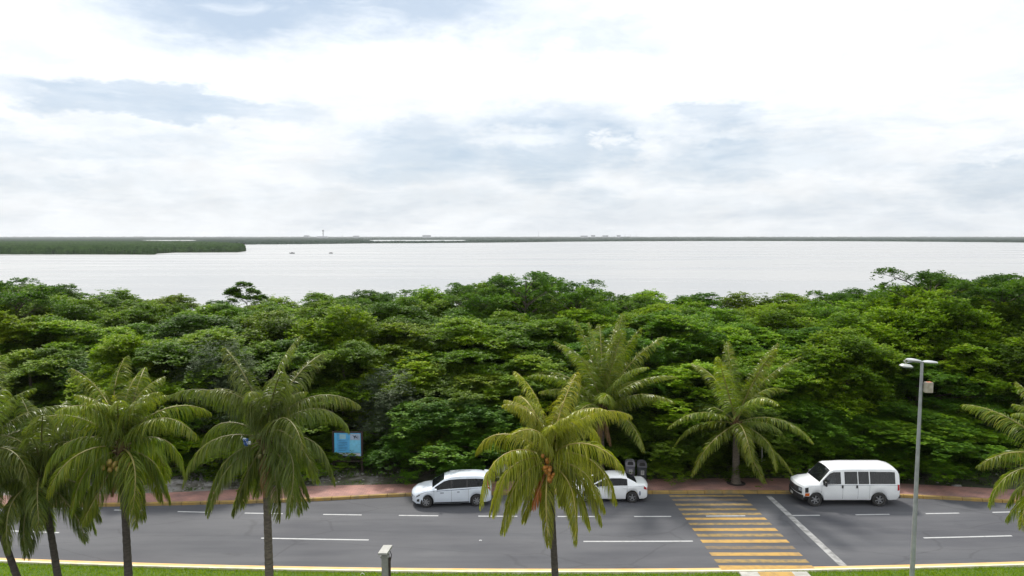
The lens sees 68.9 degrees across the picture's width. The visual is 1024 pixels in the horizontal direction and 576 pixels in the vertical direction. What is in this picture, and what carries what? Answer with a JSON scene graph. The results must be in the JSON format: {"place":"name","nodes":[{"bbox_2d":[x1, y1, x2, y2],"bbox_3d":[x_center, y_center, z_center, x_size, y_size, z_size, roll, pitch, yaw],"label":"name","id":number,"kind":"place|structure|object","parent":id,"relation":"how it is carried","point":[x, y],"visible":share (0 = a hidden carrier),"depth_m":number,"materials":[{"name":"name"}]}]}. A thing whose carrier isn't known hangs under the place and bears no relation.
{"place":"outdoors","nodes":[
{"label":"outdoors","id":0,"kind":"place"},
{"bbox_2d":[0,507,1023,568],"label":"road","id":1,"kind":"structure","parent":0,"point":[225,538],"depth_m":35.98,"materials":[{"name":"grey asphalt"}]},
{"bbox_2d":[0,490,1015,507],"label":"kerb","id":2,"kind":"structure","parent":1,"relation":"on","point":[115,504],"depth_m":41.69,"materials":[{"name":"yellow paint"}]},
{"bbox_2d":[0,560,1023,574],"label":"kerb","id":3,"kind":"structure","parent":1,"relation":"on","point":[513,572],"depth_m":32.62,"materials":[{"name":"beige paint"}]},
{"bbox_2d":[0,558,1023,570],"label":"orange edge line","id":4,"kind":"object","parent":1,"relation":"on","point":[481,569],"visible":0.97,"depth_m":33.03,"materials":[{"name":"paint"}]},
{"bbox_2d":[98,494,1015,514],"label":"kerb lane","id":5,"kind":"structure","parent":1,"relation":"on","point":[657,504],"depth_m":40.51,"materials":[{"name":"grey asphalt"}]},
{"bbox_2d":[411,469,491,507],"bbox_3d":[-3.332,10.896,41.186,4.416,1.823,2.141,0,4,-5],"label":"parked minivan","id":6,"kind":"object","parent":5,"relation":"on","point":[457,486],"visible":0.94,"depth_m":40.46,"materials":[{"name":"paint"}]},
{"bbox_2d":[576,470,647,502],"bbox_3d":[5.401,11.037,41.866,4.352,1.450,2.079,0,4,1],"label":"parked sedan","id":7,"kind":"object","parent":5,"relation":"on","point":[625,484],"visible":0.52,"depth_m":41.09,"materials":[{"name":"white paint"}]},
{"bbox_2d":[789,460,900,505],"bbox_3d":[18.326,10.722,41.415,5.622,2.140,2.469,0,4,0],"label":"passenger van","id":8,"kind":"object","parent":5,"relation":"on","point":[876,482],"visible":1,"depth_m":40.50,"materials":[{"name":"white paint"}]},
{"bbox_2d":[714,559,808,562],"bbox_3d":[11.253,12.316,33.693,4.211,0.001,0.375,0,4,0],"label":"crossing bar","id":9,"kind":"object","parent":1,"relation":"on","point":[761,560],"visible":1,"depth_m":33.69,"materials":[{"name":"yellow paint"}]},
{"bbox_2d":[718,565,814,569],"bbox_3d":[11.276,12.364,32.991,4.211,0.001,0.503,0,4,0],"label":"crossing bar","id":10,"kind":"object","parent":1,"relation":"on","point":[741,567],"visible":1,"depth_m":33.02,"materials":[{"name":"yellow paint"}]},
{"bbox_2d":[767,496,846,565],"bbox_3d":[14.625,12.044,37.681,0.354,0.001,8.984,0,4,-1],"label":"stop line","id":11,"kind":"object","parent":1,"relation":"on","point":[827,550],"visible":1,"depth_m":36.69,"materials":[{"name":"white paint"}]},
{"bbox_2d":[0,240,1023,309],"bbox_3d":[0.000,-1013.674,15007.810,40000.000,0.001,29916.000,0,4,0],"label":"lagoon water","id":12,"kind":"structure","parent":0,"point":[670,270],"depth_m":388.08,"materials":[{"name":"grey liquid"}]},
{"bbox_2d":[0,240,245,254],"bbox_3d":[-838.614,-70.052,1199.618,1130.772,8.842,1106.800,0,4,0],"label":"mangrove island","id":13,"kind":"structure","parent":12,"relation":"in","point":[88,247],"depth_m":741.92,"materials":[{"name":"green plant"}]},
{"bbox_2d":[0,236,1023,244],"bbox_3d":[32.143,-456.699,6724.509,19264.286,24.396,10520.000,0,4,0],"label":"mainland scrub","id":14,"kind":"object","parent":12,"relation":"on","point":[292,240],"visible":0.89,"depth_m":3172.93,"materials":[{"name":"green plant"}]},
{"bbox_2d":[0,562,1023,575],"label":"lawn","id":15,"kind":"structure","parent":0,"point":[320,574],"depth_m":32.45,"materials":[{"name":"plant"}]},
{"bbox_2d":[0,355,70,575],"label":"coconut palm","id":16,"kind":"object","parent":15,"relation":"on","point":[26,480],"visible":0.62,"depth_m":28.83,"materials":[{"name":"green plant"}]},
{"bbox_2d":[0,397,115,575],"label":"coconut palm","id":17,"kind":"object","parent":15,"relation":"on","point":[34,510],"visible":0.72,"depth_m":28.77,"materials":[{"name":"green plant"}]},
{"bbox_2d":[22,356,211,575],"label":"coconut palm","id":18,"kind":"object","parent":15,"relation":"on","point":[122,418],"visible":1,"depth_m":28.31,"materials":[{"name":"green plant"}]},
{"bbox_2d":[167,335,360,575],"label":"coconut palm","id":19,"kind":"object","parent":15,"relation":"on","point":[267,416],"visible":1,"depth_m":28.56,"materials":[{"name":"green plant"}]},
{"bbox_2d":[475,371,632,575],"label":"coconut palm","id":20,"kind":"object","parent":15,"relation":"on","point":[542,461],"visible":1,"depth_m":28.66,"materials":[{"name":"green plant"}]},
{"bbox_2d":[899,358,937,575],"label":"street lamp","id":21,"kind":"object","parent":15,"relation":"on","point":[926,387],"visible":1,"depth_m":29.88,"materials":[{"name":"metal"}]},
{"bbox_2d":[962,382,1023,530],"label":"coconut palm","id":22,"kind":"object","parent":15,"relation":"on","point":[1017,491],"visible":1,"depth_m":28.63,"materials":[{"name":"green plant"}]},
{"bbox_2d":[0,0,1023,236],"label":"sky","id":23,"kind":"structure","parent":0,"point":[119,118],"materials":[{"name":"white"}]},
{"bbox_2d":[1,457,1023,494],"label":"verge","id":24,"kind":"structure","parent":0,"point":[429,476],"depth_m":45.02,"materials":[{"name":"green plant"}]},
{"bbox_2d":[60,330,185,451],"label":"broadleaf tree","id":25,"kind":"object","parent":24,"relation":"on","point":[103,351],"visible":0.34,"depth_m":46.46,"materials":[{"name":"green plant"}]},
{"bbox_2d":[128,384,260,475],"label":"broadleaf tree","id":26,"kind":"object","parent":24,"relation":"on","point":[173,402],"visible":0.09,"depth_m":44.85,"materials":[{"name":"green plant"}]},
{"bbox_2d":[161,333,268,476],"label":"broadleaf tree","id":27,"kind":"object","parent":24,"relation":"on","point":[207,361],"visible":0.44,"depth_m":45.82,"materials":[{"name":"green plant"}]},
{"bbox_2d":[176,406,367,491],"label":"broadleaf tree","id":28,"kind":"object","parent":24,"relation":"on","point":[323,440],"visible":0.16,"depth_m":45.54,"materials":[{"name":"green plant"}]},
{"bbox_2d":[332,431,363,472],"bbox_3d":[-10.162,10.155,46.202,1.919,2.616,0.120,0,4,3],"label":"notice board","id":29,"kind":"object","parent":24,"relation":"on","point":[343,442],"visible":0.83,"depth_m":46.13,"materials":[{"name":"blue metal"}]},
{"bbox_2d":[344,364,426,470],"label":"broadleaf tree","id":30,"kind":"object","parent":24,"relation":"on","point":[384,401],"visible":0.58,"depth_m":47.49,"materials":[{"name":"green plant"}]},
{"bbox_2d":[90,457,1023,492],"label":"weeds","id":31,"kind":"object","parent":24,"relation":"on","point":[414,466],"visible":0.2,"depth_m":45.57,"materials":[{"name":"green plant"}]},
{"bbox_2d":[527,313,677,472],"bbox_3d":[5.457,6.720,45.259,9.237,10.005,9.363,0,4,0],"label":"coconut palm","id":32,"kind":"object","parent":24,"relation":"on","point":[604,391],"visible":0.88,"depth_m":44.66,"materials":[{"name":"green plant"}]},
{"bbox_2d":[604,400,757,484],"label":"broadleaf tree","id":33,"kind":"object","parent":24,"relation":"on","point":[662,466],"visible":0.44,"depth_m":44.87,"materials":[{"name":"green plant"}]},
{"bbox_2d":[611,359,764,463],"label":"broadleaf tree","id":34,"kind":"object","parent":24,"relation":"on","point":[686,374],"visible":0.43,"depth_m":47.32,"materials":[{"name":"green plant"}]},
{"bbox_2d":[642,387,806,487],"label":"broadleaf tree","id":35,"kind":"object","parent":24,"relation":"on","point":[769,436],"visible":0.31,"depth_m":44.85,"materials":[{"name":"green plant"}]},
{"bbox_2d":[689,349,878,452],"bbox_3d":[17.913,7.889,50.881,12.654,7.068,11.840,1,4,19],"label":"broadleaf tree","id":36,"kind":"object","parent":24,"relation":"on","point":[790,376],"visible":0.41,"depth_m":48.00,"materials":[{"name":"green plant"}]},
{"bbox_2d":[741,382,877,474],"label":"broadleaf tree","id":37,"kind":"object","parent":24,"relation":"on","point":[822,412],"visible":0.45,"depth_m":45.77,"materials":[{"name":"green plant"}]},
{"bbox_2d":[785,404,938,479],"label":"broadleaf tree","id":38,"kind":"object","parent":24,"relation":"on","point":[857,439],"visible":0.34,"depth_m":45.27,"materials":[{"name":"green plant"}]},
{"bbox_2d":[841,406,1022,481],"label":"broadleaf tree","id":39,"kind":"object","parent":24,"relation":"on","point":[956,441],"visible":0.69,"depth_m":44.47,"materials":[{"name":"green plant"}]},
{"bbox_2d":[3,478,1023,503],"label":"sidewalk","id":40,"kind":"structure","parent":0,"point":[653,484],"depth_m":42.81,"materials":[{"name":"pink concrete"}]},
{"bbox_2d":[726,480,745,485],"bbox_3d":[13.167,11.459,43.890,1.100,0.030,1.083,0,4,0],"label":"planting hole","id":41,"kind":"object","parent":40,"relation":"on","point":[741,484],"visible":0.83,"depth_m":43.62,"materials":[{"name":"soil"}]},
{"bbox_2d":[667,340,813,484],"bbox_3d":[13.082,7.452,43.118,7.808,8.839,8.202,1,4,16],"label":"coconut palm","id":42,"kind":"object","parent":41,"relation":"on","point":[742,405],"visible":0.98,"depth_m":42.91,"materials":[{"name":"green plant"}]},
{"bbox_2d":[170,403,1021,500],"bbox_3d":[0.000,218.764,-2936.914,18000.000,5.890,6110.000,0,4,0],"label":"ground","id":43,"kind":"structure","parent":0,"point":[350,428],"depth_m":55.43,"materials":[{"name":"brown soil"}]},
{"bbox_2d":[0,391,61,455],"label":"broadleaf tree","id":44,"kind":"object","parent":43,"relation":"on","point":[41,399],"visible":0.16,"depth_m":49.16,"materials":[{"name":"green plant"}]},
{"bbox_2d":[0,309,65,393],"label":"broadleaf tree","id":45,"kind":"object","parent":43,"relation":"on","point":[10,331],"visible":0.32,"depth_m":53.59,"materials":[{"name":"green plant"}]},
{"bbox_2d":[0,300,73,376],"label":"broadleaf tree","id":46,"kind":"object","parent":43,"relation":"on","point":[12,311],"visible":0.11,"depth_m":60.74,"materials":[{"name":"green plant"}]},
{"bbox_2d":[0,346,90,442],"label":"broadleaf tree","id":47,"kind":"object","parent":43,"relation":"on","point":[16,370],"visible":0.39,"depth_m":50.02,"materials":[{"name":"green plant"}]},
{"bbox_2d":[0,277,95,342],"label":"broadleaf tree","id":48,"kind":"object","parent":43,"relation":"on","point":[41,293],"visible":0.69,"depth_m":59.86,"materials":[{"name":"green plant"}]},
{"bbox_2d":[0,315,113,396],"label":"broadleaf tree","id":49,"kind":"object","parent":43,"relation":"on","point":[55,326],"visible":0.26,"depth_m":54.03,"materials":[{"name":"green plant"}]},
{"bbox_2d":[24,296,124,347],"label":"broadleaf tree","id":50,"kind":"object","parent":43,"relation":"on","point":[86,315],"visible":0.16,"depth_m":60.48,"materials":[{"name":"green plant"}]},
{"bbox_2d":[33,355,141,415],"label":"broadleaf tree","id":51,"kind":"object","parent":43,"relation":"on","point":[83,370],"visible":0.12,"depth_m":49.21,"materials":[{"name":"green plant"}]},
{"bbox_2d":[80,297,138,319],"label":"broadleaf tree","id":52,"kind":"object","parent":43,"relation":"on","point":[119,306],"visible":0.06,"depth_m":68.06,"materials":[{"name":"green plant"}]},
{"bbox_2d":[45,321,178,393],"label":"broadleaf tree","id":53,"kind":"object","parent":43,"relation":"on","point":[106,333],"visible":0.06,"depth_m":55.42,"materials":[{"name":"green plant"}]},
{"bbox_2d":[86,287,143,325],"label":"broadleaf tree","id":54,"kind":"object","parent":43,"relation":"on","point":[121,295],"visible":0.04,"depth_m":76.02,"materials":[{"name":"green plant"}]},
{"bbox_2d":[92,302,184,367],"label":"broadleaf tree","id":55,"kind":"object","parent":43,"relation":"on","point":[144,312],"visible":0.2,"depth_m":59.26,"materials":[{"name":"green plant"}]},
{"bbox_2d":[125,293,200,322],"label":"broadleaf tree","id":56,"kind":"object","parent":43,"relation":"on","point":[179,299],"visible":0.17,"depth_m":74.31,"materials":[{"name":"green plant"}]},
{"bbox_2d":[72,326,278,456],"bbox_3d":[-20.733,7.124,49.101,13.293,8.965,14.208,0,4,4],"label":"broadleaf tree","id":57,"kind":"object","parent":43,"relation":"on","point":[175,349],"visible":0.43,"depth_m":45.97,"materials":[{"name":"green plant"}]},
{"bbox_2d":[141,313,256,389],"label":"broadleaf tree","id":58,"kind":"object","parent":43,"relation":"on","point":[184,324],"visible":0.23,"depth_m":53.65,"materials":[{"name":"green plant"}]},
{"bbox_2d":[161,302,257,332],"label":"broadleaf tree","id":59,"kind":"object","parent":43,"relation":"on","point":[212,310],"visible":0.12,"depth_m":59.55,"materials":[{"name":"green plant"}]},
{"bbox_2d":[222,281,268,313],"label":"broadleaf tree","id":60,"kind":"object","parent":43,"relation":"on","point":[234,292],"visible":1,"depth_m":65.65,"materials":[{"name":"green plant"}]},
{"bbox_2d":[208,308,329,409],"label":"broadleaf tree","id":61,"kind":"object","parent":43,"relation":"on","point":[270,327],"visible":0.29,"depth_m":54.01,"materials":[{"name":"green plant"}]},
{"bbox_2d":[206,338,355,443],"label":"broadleaf tree","id":62,"kind":"object","parent":43,"relation":"on","point":[278,352],"visible":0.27,"depth_m":50.35,"materials":[{"name":"green plant"}]},
{"bbox_2d":[265,300,396,430],"bbox_3d":[-13.065,6.126,55.378,9.947,10.258,10.561,1,4,14],"label":"broadleaf tree","id":63,"kind":"object","parent":43,"relation":"on","point":[329,327],"visible":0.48,"depth_m":53.44,"materials":[{"name":"green plant"}]},
{"bbox_2d":[298,291,364,313],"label":"broadleaf tree","id":64,"kind":"object","parent":43,"relation":"on","point":[317,296],"visible":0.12,"depth_m":74.43,"materials":[{"name":"green plant"}]},
{"bbox_2d":[287,338,412,435],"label":"broadleaf tree","id":65,"kind":"object","parent":43,"relation":"on","point":[350,352],"visible":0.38,"depth_m":49.61,"materials":[{"name":"green plant"}]},
{"bbox_2d":[350,289,433,344],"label":"broadleaf tree","id":66,"kind":"object","parent":43,"relation":"on","point":[401,299],"visible":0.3,"depth_m":66.23,"materials":[{"name":"green plant"}]},
{"bbox_2d":[325,316,469,421],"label":"broadleaf tree","id":67,"kind":"object","parent":43,"relation":"on","point":[395,331],"visible":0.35,"depth_m":53.77,"materials":[{"name":"green plant"}]},
{"bbox_2d":[339,352,472,452],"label":"broadleaf tree","id":68,"kind":"object","parent":43,"relation":"on","point":[427,369],"visible":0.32,"depth_m":49.69,"materials":[{"name":"green plant"}]},
{"bbox_2d":[361,302,454,363],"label":"broadleaf tree","id":69,"kind":"object","parent":43,"relation":"on","point":[410,314],"visible":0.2,"depth_m":59.29,"materials":[{"name":"green plant"}]},
{"bbox_2d":[403,285,448,313],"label":"broadleaf tree","id":70,"kind":"object","parent":43,"relation":"on","point":[430,295],"visible":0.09,"depth_m":74.20,"materials":[{"name":"green plant"}]},
{"bbox_2d":[355,392,528,484],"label":"broadleaf tree","id":71,"kind":"object","parent":43,"relation":"on","point":[474,414],"visible":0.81,"depth_m":44.84,"materials":[{"name":"green plant"}]},
{"bbox_2d":[403,307,491,363],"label":"broadleaf tree","id":72,"kind":"object","parent":43,"relation":"on","point":[465,312],"visible":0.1,"depth_m":62.29,"materials":[{"name":"green plant"}]},
{"bbox_2d":[423,298,484,343],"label":"broadleaf tree","id":73,"kind":"object","parent":43,"relation":"on","point":[440,305],"visible":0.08,"depth_m":68.19,"materials":[{"name":"green plant"}]},
{"bbox_2d":[366,370,568,463],"bbox_3d":[-2.762,8.465,49.593,13.576,6.025,12.702,-1,4,-16],"label":"broadleaf tree","id":74,"kind":"object","parent":43,"relation":"on","point":[470,381],"visible":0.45,"depth_m":47.64,"materials":[{"name":"green plant"}]},
{"bbox_2d":[441,282,506,323],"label":"broadleaf tree","id":75,"kind":"object","parent":43,"relation":"on","point":[470,296],"visible":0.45,"depth_m":65.69,"materials":[{"name":"green plant"}]},
{"bbox_2d":[398,316,554,390],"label":"broadleaf tree","id":76,"kind":"object","parent":43,"relation":"on","point":[459,330],"visible":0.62,"depth_m":52.68,"materials":[{"name":"green plant"}]},
{"bbox_2d":[453,309,563,363],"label":"broadleaf tree","id":77,"kind":"object","parent":43,"relation":"on","point":[510,315],"visible":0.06,"depth_m":58.99,"materials":[{"name":"green plant"}]},
{"bbox_2d":[472,285,545,349],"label":"broadleaf tree","id":78,"kind":"object","parent":43,"relation":"on","point":[509,307],"visible":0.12,"depth_m":65.67,"materials":[{"name":"green plant"}]},
{"bbox_2d":[463,271,567,320],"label":"broadleaf tree","id":79,"kind":"object","parent":43,"relation":"on","point":[503,282],"visible":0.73,"depth_m":63.83,"materials":[{"name":"green plant"}]},
{"bbox_2d":[460,348,626,444],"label":"broadleaf tree","id":80,"kind":"object","parent":43,"relation":"on","point":[534,362],"visible":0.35,"depth_m":48.51,"materials":[{"name":"green plant"}]},
{"bbox_2d":[449,317,638,387],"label":"broadleaf tree","id":81,"kind":"object","parent":43,"relation":"on","point":[555,330],"visible":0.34,"depth_m":53.73,"materials":[{"name":"green plant"}]},
{"bbox_2d":[534,279,619,319],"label":"broadleaf tree","id":82,"kind":"object","parent":43,"relation":"on","point":[584,292],"visible":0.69,"depth_m":61.58,"materials":[{"name":"green plant"}]},
{"bbox_2d":[537,307,637,368],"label":"broadleaf tree","id":83,"kind":"object","parent":43,"relation":"on","point":[581,316],"visible":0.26,"depth_m":58.27,"materials":[{"name":"green plant"}]},
{"bbox_2d":[519,391,676,466],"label":"broadleaf tree","id":84,"kind":"object","parent":43,"relation":"on","point":[627,450],"visible":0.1,"depth_m":46.08,"materials":[{"name":"green plant"}]},
{"bbox_2d":[549,326,687,430],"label":"broadleaf tree","id":85,"kind":"object","parent":43,"relation":"on","point":[644,343],"visible":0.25,"depth_m":49.36,"materials":[{"name":"green plant"}]},
{"bbox_2d":[599,291,659,333],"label":"broadleaf tree","id":86,"kind":"object","parent":43,"relation":"on","point":[638,298],"visible":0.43,"depth_m":65.91,"materials":[{"name":"green plant"}]},
{"bbox_2d":[602,301,710,394],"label":"broadleaf tree","id":87,"kind":"object","parent":43,"relation":"on","point":[630,321],"visible":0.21,"depth_m":59.47,"materials":[{"name":"green plant"}]},
{"bbox_2d":[630,308,745,393],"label":"broadleaf tree","id":88,"kind":"object","parent":43,"relation":"on","point":[681,341],"visible":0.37,"depth_m":53.51,"materials":[{"name":"green plant"}]},
{"bbox_2d":[669,292,724,311],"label":"broadleaf tree","id":89,"kind":"object","parent":43,"relation":"on","point":[696,297],"visible":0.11,"depth_m":72.85,"materials":[{"name":"green plant"}]},
{"bbox_2d":[650,305,752,366],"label":"broadleaf tree","id":90,"kind":"object","parent":43,"relation":"on","point":[721,316],"visible":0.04,"depth_m":60.20,"materials":[{"name":"green plant"}]},
{"bbox_2d":[664,322,804,387],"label":"broadleaf tree","id":91,"kind":"object","parent":43,"relation":"on","point":[739,345],"visible":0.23,"depth_m":54.29,"materials":[{"name":"green plant"}]},
{"bbox_2d":[715,291,785,310],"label":"broadleaf tree","id":92,"kind":"object","parent":43,"relation":"on","point":[744,304],"visible":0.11,"depth_m":74.36,"materials":[{"name":"green plant"}]},
{"bbox_2d":[719,300,819,358],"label":"broadleaf tree","id":93,"kind":"object","parent":43,"relation":"on","point":[777,317],"visible":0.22,"depth_m":58.64,"materials":[{"name":"green plant"}]},
{"bbox_2d":[749,326,866,399],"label":"broadleaf tree","id":94,"kind":"object","parent":43,"relation":"on","point":[800,335],"visible":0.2,"depth_m":54.30,"materials":[{"name":"green plant"}]},
{"bbox_2d":[794,290,882,324],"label":"broadleaf tree","id":95,"kind":"object","parent":43,"relation":"on","point":[834,296],"visible":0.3,"depth_m":63.47,"materials":[{"name":"green plant"}]},
{"bbox_2d":[775,324,914,453],"bbox_3d":[22.289,7.095,50.425,10.671,8.903,10.051,-1,4,-17],"label":"broadleaf tree","id":96,"kind":"object","parent":43,"relation":"on","point":[843,353],"visible":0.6,"depth_m":48.45,"materials":[{"name":"green plant"}]},
{"bbox_2d":[789,298,908,398],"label":"broadleaf tree","id":97,"kind":"object","parent":43,"relation":"on","point":[823,313],"visible":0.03,"depth_m":59.74,"materials":[{"name":"green plant"}]},
{"bbox_2d":[805,304,942,406],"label":"broadleaf tree","id":98,"kind":"object","parent":43,"relation":"on","point":[870,327],"visible":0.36,"depth_m":53.90,"materials":[{"name":"green plant"}]},
{"bbox_2d":[856,282,929,396],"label":"broadleaf tree","id":99,"kind":"object","parent":43,"relation":"on","point":[879,301],"visible":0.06,"depth_m":59.70,"materials":[{"name":"green plant"}]},
{"bbox_2d":[860,267,983,330],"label":"broadleaf tree","id":100,"kind":"object","parent":43,"relation":"on","point":[928,277],"visible":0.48,"depth_m":57.35,"materials":[{"name":"green plant"}]},
{"bbox_2d":[852,356,1016,436],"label":"broadleaf tree","id":101,"kind":"object","parent":43,"relation":"on","point":[933,372],"visible":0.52,"depth_m":47.79,"materials":[{"name":"green plant"}]},
{"bbox_2d":[879,287,1010,432],"bbox_3d":[30.641,5.704,53.884,11.034,11.390,10.393,-1,4,-17],"label":"broadleaf tree","id":102,"kind":"object","parent":43,"relation":"on","point":[939,308],"visible":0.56,"depth_m":51.91,"materials":[{"name":"green plant"}]},
{"bbox_2d":[902,328,1023,431],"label":"broadleaf tree","id":103,"kind":"object","parent":43,"relation":"on","point":[976,360],"visible":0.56,"depth_m":48.63,"materials":[{"name":"green plant"}]},
{"bbox_2d":[902,286,1023,387],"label":"broadleaf tree","id":104,"kind":"object","parent":43,"relation":"on","point":[983,302],"visible":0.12,"depth_m":54.62,"materials":[{"name":"green plant"}]},
{"bbox_2d":[928,274,1023,336],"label":"broadleaf tree","id":105,"kind":"object","parent":43,"relation":"on","point":[1003,291],"visible":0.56,"depth_m":54.09,"materials":[{"name":"green plant"}]},
{"bbox_2d":[971,327,1023,451],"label":"broadleaf tree","id":106,"kind":"object","parent":43,"relation":"on","point":[1011,355],"visible":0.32,"depth_m":48.22,"materials":[{"name":"green plant"}]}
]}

